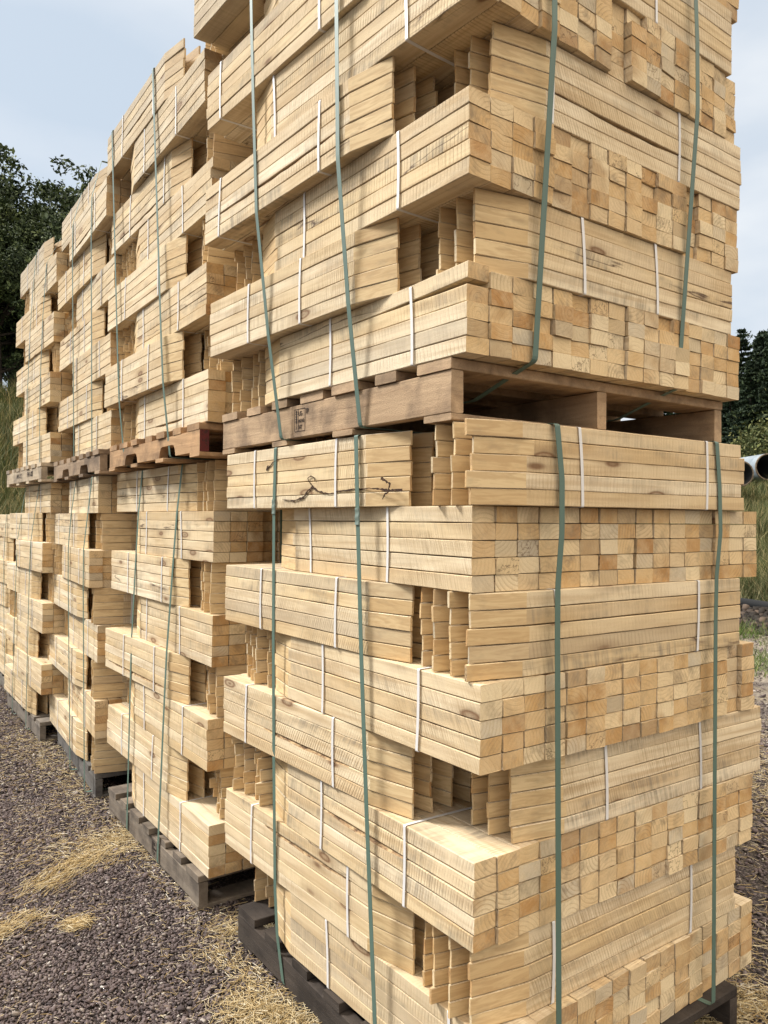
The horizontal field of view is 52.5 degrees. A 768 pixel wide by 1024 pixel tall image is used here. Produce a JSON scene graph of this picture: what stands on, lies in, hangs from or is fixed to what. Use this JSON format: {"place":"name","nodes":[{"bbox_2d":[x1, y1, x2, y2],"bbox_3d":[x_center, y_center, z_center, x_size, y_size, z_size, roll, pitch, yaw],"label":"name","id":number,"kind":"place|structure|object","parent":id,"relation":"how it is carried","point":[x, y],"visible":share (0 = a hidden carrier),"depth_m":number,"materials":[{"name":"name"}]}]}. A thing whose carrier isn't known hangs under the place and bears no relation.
{"place":"outdoors","nodes":[
{"label":"outdoors","id":0,"kind":"place"},
{"bbox_2d":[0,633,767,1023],"bbox_3d":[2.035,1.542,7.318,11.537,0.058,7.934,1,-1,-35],"label":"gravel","id":1,"kind":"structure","parent":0,"point":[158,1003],"depth_m":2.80,"materials":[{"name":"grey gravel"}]},
{"bbox_2d":[0,692,767,1023],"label":"straw","id":2,"kind":"object","parent":1,"relation":"on","point":[250,1004],"visible":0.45,"depth_m":2.77,"materials":[{"name":"beige plant"}]},
{"bbox_2d":[0,398,767,1023],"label":"ground","id":3,"kind":"structure","parent":0,"point":[250,874],"depth_m":2.98,"materials":[{"name":"grey gravel"}]},
{"bbox_2d":[0,222,61,386],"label":"oak tree","id":4,"kind":"object","parent":3,"relation":"on","point":[11,288],"visible":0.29,"depth_m":22.95,"materials":[{"name":"green plant"}]},
{"bbox_2d":[0,182,87,388],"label":"oak tree","id":5,"kind":"object","parent":3,"relation":"on","point":[31,234],"visible":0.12,"depth_m":24.25,"materials":[{"name":"green plant"}]},
{"bbox_2d":[0,143,96,375],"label":"oak tree","id":6,"kind":"object","parent":3,"relation":"on","point":[62,197],"visible":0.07,"depth_m":29.00,"materials":[{"name":"green plant"}]},
{"bbox_2d":[57,732,131,798],"bbox_3d":[-1.361,1.434,4.811,1.053,0.128,1.181,1,-1,-32],"label":"wooden pallet","id":7,"kind":"object","parent":3,"relation":"on","point":[94,782],"visible":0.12,"depth_m":4.17,"materials":[{"name":"grey wood"}]},
{"bbox_2d":[50,693,91,760],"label":"timber bundle","id":8,"kind":"object","parent":7,"relation":"on","point":[59,712],"visible":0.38,"depth_m":4.55,"materials":[{"name":"beige wood"}]},
{"bbox_2d":[68,679,126,738],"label":"timber bundle","id":9,"kind":"object","parent":8,"relation":"on","point":[95,714],"visible":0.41,"depth_m":4.08,"materials":[{"name":"beige wood"}]},
{"bbox_2d":[49,633,91,688],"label":"timber bundle","id":10,"kind":"object","parent":9,"relation":"on","point":[58,657],"visible":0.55,"depth_m":4.53,"materials":[{"name":"beige wood"}]},
{"bbox_2d":[69,612,136,662],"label":"timber bundle","id":11,"kind":"object","parent":10,"relation":"on","point":[94,641],"visible":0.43,"depth_m":4.17,"materials":[{"name":"beige wood"}]},
{"bbox_2d":[52,574,92,618],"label":"timber bundle","id":12,"kind":"object","parent":11,"relation":"on","point":[75,595],"visible":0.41,"depth_m":4.47,"materials":[{"name":"beige wood"}]},
{"bbox_2d":[62,545,111,587],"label":"timber bundle","id":13,"kind":"object","parent":12,"relation":"on","point":[97,569],"visible":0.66,"depth_m":4.07,"materials":[{"name":"beige wood"}]},
{"bbox_2d":[54,513,103,548],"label":"timber bundle","id":14,"kind":"object","parent":13,"relation":"on","point":[77,528],"visible":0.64,"depth_m":4.41,"materials":[{"name":"beige wood"}]},
{"bbox_2d":[69,476,136,513],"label":"timber bundle","id":15,"kind":"object","parent":14,"relation":"on","point":[103,497],"visible":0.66,"depth_m":4.12,"materials":[{"name":"beige wood"}]},
{"bbox_2d":[108,783,255,910],"bbox_3d":[-0.601,1.429,3.672,1.055,0.128,1.172,1,-1,-35],"label":"wooden pallet","id":16,"kind":"object","parent":3,"relation":"on","point":[186,874],"visible":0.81,"depth_m":3.12,"materials":[{"name":"grey wood"}]},
{"bbox_2d":[132,763,254,878],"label":"timber bundle","id":17,"kind":"object","parent":16,"relation":"on","point":[192,829],"visible":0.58,"depth_m":3.06,"materials":[{"name":"beige wood"}]},
{"bbox_2d":[107,702,214,800],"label":"timber bundle","id":18,"kind":"object","parent":17,"relation":"on","point":[182,775],"visible":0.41,"depth_m":3.37,"materials":[{"name":"beige wood"}]},
{"bbox_2d":[130,679,238,771],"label":"timber bundle","id":19,"kind":"object","parent":18,"relation":"on","point":[195,733],"visible":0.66,"depth_m":3.08,"materials":[{"name":"beige wood"}]},
{"bbox_2d":[105,626,206,704],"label":"timber bundle","id":20,"kind":"object","parent":19,"relation":"on","point":[186,679],"visible":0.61,"depth_m":3.36,"materials":[{"name":"beige wood"}]},
{"bbox_2d":[137,595,251,667],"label":"timber bundle","id":21,"kind":"object","parent":20,"relation":"on","point":[197,633],"visible":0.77,"depth_m":3.04,"materials":[{"name":"beige wood"}]},
{"bbox_2d":[111,550,203,606],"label":"timber bundle","id":22,"kind":"object","parent":21,"relation":"on","point":[153,578],"visible":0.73,"depth_m":3.37,"materials":[{"name":"beige wood"}]},
{"bbox_2d":[137,511,276,562],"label":"timber bundle","id":23,"kind":"object","parent":22,"relation":"on","point":[219,536],"visible":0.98,"depth_m":3.04,"materials":[{"name":"beige wood"}]},
{"bbox_2d":[117,464,204,511],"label":"timber bundle","id":24,"kind":"object","parent":23,"relation":"on","point":[159,489],"visible":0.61,"depth_m":3.44,"materials":[{"name":"beige wood"}]},
{"bbox_2d":[238,899,736,1023],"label":"wooden pallet","id":25,"kind":"object","parent":3,"relation":"on","point":[312,991],"visible":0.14,"depth_m":2.29,"materials":[{"name":"grey wood"}]},
{"bbox_2d":[276,882,576,1023],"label":"timber bundle","id":26,"kind":"object","parent":25,"relation":"on","point":[332,957],"visible":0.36,"depth_m":2.09,"materials":[{"name":"beige wood"}]},
{"bbox_2d":[225,787,424,974],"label":"timber bundle","id":27,"kind":"object","parent":26,"relation":"on","point":[327,886],"visible":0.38,"depth_m":2.23,"materials":[{"name":"beige wood"}]},
{"bbox_2d":[275,758,555,953],"bbox_3d":[0.018,0.870,2.191,0.278,0.202,1.022,1,-1,-35],"label":"timber bundle","id":28,"kind":"object","parent":27,"relation":"on","point":[453,873],"visible":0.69,"depth_m":1.84,"materials":[{"name":"beige wood"}]},
{"bbox_2d":[223,673,471,818],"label":"timber bundle","id":29,"kind":"object","parent":28,"relation":"on","point":[403,780],"visible":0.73,"depth_m":2.15,"materials":[{"name":"beige wood"}]},
{"bbox_2d":[275,632,565,775],"bbox_3d":[0.025,0.477,2.176,0.278,0.199,1.020,1,-1,-35],"label":"timber bundle","id":30,"kind":"object","parent":29,"relation":"on","point":[483,727],"visible":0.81,"depth_m":1.83,"materials":[{"name":"beige wood"}]},
{"bbox_2d":[225,563,425,662],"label":"timber bundle","id":31,"kind":"object","parent":30,"relation":"on","point":[318,608],"visible":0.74,"depth_m":2.19,"materials":[{"name":"beige wood"}]},
{"bbox_2d":[281,506,558,592],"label":"timber bundle","id":32,"kind":"object","parent":31,"relation":"on","point":[481,549],"visible":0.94,"depth_m":1.85,"materials":[{"name":"beige wood"}]},
{"bbox_2d":[227,430,436,509],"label":"timber bundle","id":33,"kind":"object","parent":32,"relation":"on","point":[394,469],"visible":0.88,"depth_m":2.15,"materials":[{"name":"beige wood"}]},
{"bbox_2d":[280,423,564,1023],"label":"strap","id":34,"kind":"object","parent":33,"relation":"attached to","point":[558,717],"visible":0.69,"depth_m":1.79,"materials":[{"name":"green plastic"}]},
{"bbox_2d":[422,846,734,1023],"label":"timber bundle","id":35,"kind":"object","parent":26,"relation":"on","point":[514,978],"visible":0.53,"depth_m":1.90,"materials":[{"name":"beige wood"}]},
{"bbox_2d":[632,791,698,887],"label":"timber bundle","id":36,"kind":"object","parent":35,"relation":"on","point":[666,837],"visible":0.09,"depth_m":2.09,"materials":[{"name":"beige wood"}]},
{"bbox_2d":[471,705,760,843],"bbox_3d":[0.689,0.678,2.199,1.124,0.195,0.262,1,-1,-35],"label":"timber bundle","id":37,"kind":"object","parent":36,"relation":"on","point":[607,782],"visible":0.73,"depth_m":1.97,"materials":[{"name":"beige wood"}]},
{"bbox_2d":[637,651,701,736],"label":"timber bundle","id":38,"kind":"object","parent":37,"relation":"on","point":[670,691],"visible":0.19,"depth_m":2.06,"materials":[{"name":"beige wood"}]},
{"bbox_2d":[568,958,646,1023],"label":"timber bundle","id":39,"kind":"object","parent":25,"relation":"on","point":[616,996],"visible":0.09,"depth_m":1.95,"materials":[{"name":"beige wood"}]},
{"bbox_2d":[639,927,702,1023],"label":"timber bundle","id":40,"kind":"object","parent":25,"relation":"on","point":[673,981],"visible":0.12,"depth_m":2.11,"materials":[{"name":"beige wood"}]},
{"bbox_2d":[700,893,751,992],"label":"timber bundle","id":41,"kind":"object","parent":25,"relation":"on","point":[733,940],"visible":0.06,"depth_m":2.28,"materials":[{"name":"beige wood"}]},
{"bbox_2d":[0,376,767,601],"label":"tall grass","id":42,"kind":"structure","parent":0,"point":[755,587],"depth_m":17.70,"materials":[{"name":"green plant"}]},
{"bbox_2d":[0,0,767,420],"label":"sky","id":43,"kind":"structure","parent":0,"point":[71,70],"materials":[{"name":"white"}]},
{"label":"timber bundle","id":44,"kind":"object","parent":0,"visible":0},
{"bbox_2d":[548,127,626,231],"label":"timber bundle","id":45,"kind":"object","parent":44,"relation":"on","point":[589,182],"visible":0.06,"depth_m":1.93,"materials":[{"name":"beige wood"}]},
{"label":"timber bundle","id":46,"kind":"object","parent":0,"visible":0},
{"bbox_2d":[682,192,738,273],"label":"timber bundle","id":47,"kind":"object","parent":46,"relation":"on","point":[714,235],"visible":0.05,"depth_m":2.26,"materials":[{"name":"beige wood"}]},
{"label":"timber bundle","id":48,"kind":"object","parent":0,"visible":0},
{"bbox_2d":[557,0,623,82],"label":"timber bundle","id":49,"kind":"object","parent":48,"relation":"on","point":[592,32],"visible":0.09,"depth_m":1.91,"materials":[{"name":"beige wood"}]},
{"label":"timber bundle","id":50,"kind":"object","parent":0,"visible":0},
{"bbox_2d":[684,48,735,143],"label":"timber bundle","id":51,"kind":"object","parent":50,"relation":"on","point":[717,100],"visible":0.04,"depth_m":2.25,"materials":[{"name":"beige wood"}]},
{"bbox_2d":[612,0,731,76],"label":"timber bundle","id":52,"kind":"object","parent":51,"relation":"on","point":[675,18],"visible":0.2,"depth_m":2.20,"materials":[{"name":"beige wood"}]},
{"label":"timber bundle","id":53,"kind":"object","parent":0,"visible":0},
{"bbox_2d":[109,422,335,471],"bbox_3d":[-0.575,-0.256,3.607,1.054,0.123,1.221,1,-1,-34],"label":"wooden pallet","id":54,"kind":"object","parent":53,"relation":"on","point":[204,440],"visible":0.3,"depth_m":3.19,"materials":[{"name":"brown wood"}]},
{"bbox_2d":[135,369,232,438],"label":"timber bundle","id":55,"kind":"object","parent":54,"relation":"on","point":[205,396],"visible":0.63,"depth_m":2.99,"materials":[{"name":"beige wood"}]},
{"bbox_2d":[104,331,205,409],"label":"timber bundle","id":56,"kind":"object","parent":55,"relation":"on","point":[140,373],"visible":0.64,"depth_m":3.25,"materials":[{"name":"beige wood"}]},
{"bbox_2d":[134,262,237,352],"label":"timber bundle","id":57,"kind":"object","parent":56,"relation":"on","point":[188,300],"visible":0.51,"depth_m":2.98,"materials":[{"name":"beige wood"}]},
{"bbox_2d":[108,234,202,332],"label":"timber bundle","id":58,"kind":"object","parent":57,"relation":"on","point":[180,258],"visible":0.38,"depth_m":3.31,"materials":[{"name":"beige wood"}]},
{"bbox_2d":[136,156,239,268],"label":"timber bundle","id":59,"kind":"object","parent":58,"relation":"on","point":[182,211],"visible":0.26,"depth_m":3.05,"materials":[{"name":"beige wood"}]},
{"bbox_2d":[112,138,206,255],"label":"timber bundle","id":60,"kind":"object","parent":59,"relation":"on","point":[178,167],"visible":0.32,"depth_m":3.33,"materials":[{"name":"beige wood"}]},
{"bbox_2d":[131,48,226,194],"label":"timber bundle","id":61,"kind":"object","parent":60,"relation":"on","point":[181,116],"visible":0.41,"depth_m":3.06,"materials":[{"name":"beige wood"}]},
{"bbox_2d":[107,38,200,181],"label":"timber bundle","id":62,"kind":"object","parent":61,"relation":"on","point":[174,65],"visible":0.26,"depth_m":3.37,"materials":[{"name":"beige wood"}]},
{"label":"timber bundle","id":63,"kind":"object","parent":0,"visible":0},
{"bbox_2d":[54,449,203,481],"bbox_3d":[-1.308,-0.245,4.662,1.051,0.124,1.206,1,-1,-33],"label":"wooden pallet","id":64,"kind":"object","parent":63,"relation":"on","point":[97,462],"visible":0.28,"depth_m":4.25,"materials":[{"name":"brown wood"}]},
{"bbox_2d":[75,410,122,455],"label":"timber bundle","id":65,"kind":"object","parent":64,"relation":"on","point":[106,430],"visible":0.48,"depth_m":4.06,"materials":[{"name":"beige wood"}]},
{"bbox_2d":[58,380,106,433],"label":"timber bundle","id":66,"kind":"object","parent":65,"relation":"on","point":[82,405],"visible":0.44,"depth_m":4.39,"materials":[{"name":"beige wood"}]},
{"bbox_2d":[72,332,118,392],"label":"timber bundle","id":67,"kind":"object","parent":66,"relation":"on","point":[104,353],"visible":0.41,"depth_m":4.11,"materials":[{"name":"beige wood"}]},
{"bbox_2d":[59,307,109,372],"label":"timber bundle","id":68,"kind":"object","parent":67,"relation":"on","point":[81,335],"visible":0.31,"depth_m":4.39,"materials":[{"name":"beige wood"}]},
{"bbox_2d":[76,255,122,326],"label":"timber bundle","id":69,"kind":"object","parent":68,"relation":"on","point":[103,283],"visible":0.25,"depth_m":4.12,"materials":[{"name":"beige wood"}]},
{"bbox_2d":[58,234,109,312],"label":"timber bundle","id":70,"kind":"object","parent":69,"relation":"on","point":[82,264],"visible":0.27,"depth_m":4.41,"materials":[{"name":"beige wood"}]},
{"bbox_2d":[69,177,130,266],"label":"timber bundle","id":71,"kind":"object","parent":70,"relation":"on","point":[102,207],"visible":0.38,"depth_m":4.01,"materials":[{"name":"beige wood"}]},
{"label":"timber bundle","id":72,"kind":"object","parent":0,"visible":0},
{"bbox_2d":[232,736,275,805],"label":"timber bundle","id":73,"kind":"object","parent":72,"relation":"on","point":[253,770],"visible":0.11,"depth_m":2.67,"materials":[{"name":"beige wood"}]},
{"bbox_2d":[561,812,633,917],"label":"timber bundle","id":74,"kind":"object","parent":72,"relation":"on","point":[597,862],"visible":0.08,"depth_m":1.93,"materials":[{"name":"beige wood"}]},
{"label":"timber bundle","id":75,"kind":"object","parent":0,"visible":0},
{"bbox_2d":[695,773,752,861],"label":"timber bundle","id":76,"kind":"object","parent":75,"relation":"on","point":[734,812],"visible":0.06,"depth_m":2.25,"materials":[{"name":"beige wood"}]},
{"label":"timber bundle","id":77,"kind":"object","parent":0,"visible":0},
{"bbox_2d":[560,660,639,754],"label":"timber bundle","id":78,"kind":"object","parent":77,"relation":"on","point":[602,706],"visible":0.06,"depth_m":1.91,"materials":[{"name":"beige wood"}]},
{"bbox_2d":[419,578,739,681],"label":"timber bundle","id":79,"kind":"object","parent":78,"relation":"on","point":[471,637],"visible":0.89,"depth_m":1.88,"materials":[{"name":"beige wood"}]},
{"bbox_2d":[567,509,699,583],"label":"timber bundle","id":80,"kind":"object","parent":79,"relation":"on","point":[666,545],"visible":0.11,"depth_m":2.09,"materials":[{"name":"beige wood"}]},
{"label":"timber bundle","id":81,"kind":"object","parent":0,"visible":0},
{"bbox_2d":[699,640,754,720],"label":"timber bundle","id":82,"kind":"object","parent":81,"relation":"on","point":[735,673],"visible":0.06,"depth_m":2.27,"materials":[{"name":"beige wood"}]},
{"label":"timber bundle","id":83,"kind":"object","parent":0,"visible":0},
{"bbox_2d":[371,508,634,587],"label":"timber bundle","id":84,"kind":"object","parent":83,"relation":"on","point":[597,554],"visible":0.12,"depth_m":1.94,"materials":[{"name":"beige wood"}]},
{"bbox_2d":[431,418,744,510],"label":"timber bundle","id":85,"kind":"object","parent":84,"relation":"on","point":[481,462],"visible":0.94,"depth_m":1.85,"materials":[{"name":"beige wood"}]},
{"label":"timber bundle","id":86,"kind":"object","parent":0,"visible":0},
{"bbox_2d":[615,511,756,578],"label":"timber bundle","id":87,"kind":"object","parent":86,"relation":"on","point":[737,558],"visible":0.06,"depth_m":2.25,"materials":[{"name":"beige wood"}]},
{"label":"timber bundle","id":88,"kind":"object","parent":87,"relation":"on","visible":0},
{"bbox_2d":[222,357,721,454],"bbox_3d":[0.228,-0.270,2.575,1.090,0.142,1.255,1,-1,-35],"label":"wooden pallet","id":89,"kind":"object","parent":88,"relation":"on","point":[427,397],"visible":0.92,"depth_m":2.15,"materials":[{"name":"brown wood"}]},
{"bbox_2d":[231,351,271,411],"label":"timber bundle","id":90,"kind":"object","parent":89,"relation":"on","point":[248,376],"visible":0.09,"depth_m":2.69,"materials":[{"name":"beige wood"}]},
{"bbox_2d":[265,260,552,405],"bbox_3d":[-0.004,-0.449,2.197,0.278,0.203,1.028,1,-1,-36],"label":"timber bundle","id":91,"kind":"object","parent":89,"relation":"on","point":[471,310],"visible":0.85,"depth_m":1.85,"materials":[{"name":"beige wood"}]},
{"bbox_2d":[210,218,438,360],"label":"timber bundle","id":92,"kind":"object","parent":91,"relation":"on","point":[387,258],"visible":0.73,"depth_m":2.14,"materials":[{"name":"beige wood"}]},
{"bbox_2d":[262,85,555,276],"bbox_3d":[-0.008,-0.821,2.164,0.278,0.191,1.024,1,-1,-36],"label":"timber bundle","id":93,"kind":"object","parent":92,"relation":"on","point":[465,142],"visible":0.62,"depth_m":1.82,"materials":[{"name":"beige wood"}]},
{"bbox_2d":[205,56,453,252],"bbox_3d":[-0.204,-1.012,2.363,0.274,0.194,1.021,1,-1,-37],"label":"timber bundle","id":94,"kind":"object","parent":93,"relation":"on","point":[380,102],"visible":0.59,"depth_m":2.13,"materials":[{"name":"beige wood"}]},
{"bbox_2d":[256,0,560,150],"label":"timber bundle","id":95,"kind":"object","parent":94,"relation":"on","point":[426,38],"visible":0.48,"depth_m":1.93,"materials":[{"name":"beige wood"}]},
{"bbox_2d":[206,0,361,148],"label":"timber bundle","id":96,"kind":"object","parent":95,"relation":"on","point":[286,33],"visible":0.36,"depth_m":2.38,"materials":[{"name":"beige wood"}]},
{"bbox_2d":[264,0,281,16],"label":"timber bundle","id":97,"kind":"object","parent":96,"relation":"on","point":[270,6],"visible":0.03,"depth_m":2.47,"materials":[{"name":"beige wood"}]},
{"bbox_2d":[194,0,265,51],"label":"timber bundle","id":98,"kind":"object","parent":97,"relation":"on","point":[223,25],"visible":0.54,"depth_m":2.69,"materials":[{"name":"beige wood"}]},
{"bbox_2d":[334,0,421,432],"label":"strap","id":99,"kind":"object","parent":98,"relation":"attached to","point":[347,293],"visible":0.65,"depth_m":2.03,"materials":[{"name":"green plastic"}]},
{"bbox_2d":[463,0,557,403],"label":"strap","id":100,"kind":"object","parent":89,"relation":"attached to","point":[544,191],"visible":0.62,"depth_m":1.80,"materials":[{"name":"green plastic"}]},
{"bbox_2d":[533,289,624,382],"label":"timber bundle","id":101,"kind":"object","parent":89,"relation":"on","point":[587,334],"visible":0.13,"depth_m":1.95,"materials":[{"name":"beige wood"}]},
{"bbox_2d":[436,188,731,334],"bbox_3d":[0.597,-0.628,2.157,1.124,0.190,0.262,1,-1,-36],"label":"timber bundle","id":102,"kind":"object","parent":101,"relation":"on","point":[497,232],"visible":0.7,"depth_m":1.92,"materials":[{"name":"beige wood"}]},
{"bbox_2d":[620,159,687,254],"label":"timber bundle","id":103,"kind":"object","parent":102,"relation":"on","point":[656,209],"visible":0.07,"depth_m":2.09,"materials":[{"name":"beige wood"}]},
{"bbox_2d":[454,22,740,210],"bbox_3d":[0.636,-1.008,2.178,1.140,0.194,0.262,1,-1,-37],"label":"timber bundle","id":104,"kind":"object","parent":103,"relation":"on","point":[591,103],"visible":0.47,"depth_m":1.94,"materials":[{"name":"beige wood"}]},
{"bbox_2d":[623,9,689,115],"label":"timber bundle","id":105,"kind":"object","parent":104,"relation":"on","point":[656,62],"visible":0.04,"depth_m":2.07,"materials":[{"name":"beige wood"}]},
{"bbox_2d":[606,307,689,392],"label":"timber bundle","id":106,"kind":"object","parent":89,"relation":"on","point":[657,358],"visible":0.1,"depth_m":2.10,"materials":[{"name":"beige wood"}]},
{"bbox_2d":[671,324,739,401],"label":"timber bundle","id":107,"kind":"object","parent":89,"relation":"on","point":[714,365],"visible":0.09,"depth_m":2.27,"materials":[{"name":"beige wood"}]},
{"bbox_2d":[697,441,722,1004],"bbox_3d":[0.536,0.607,2.712,0.048,1.603,1.353,1,-1,-35],"label":"strap","id":108,"kind":"object","parent":88,"relation":"attached to","point":[700,999],"visible":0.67,"depth_m":2.15,"materials":[{"name":"green plastic"}]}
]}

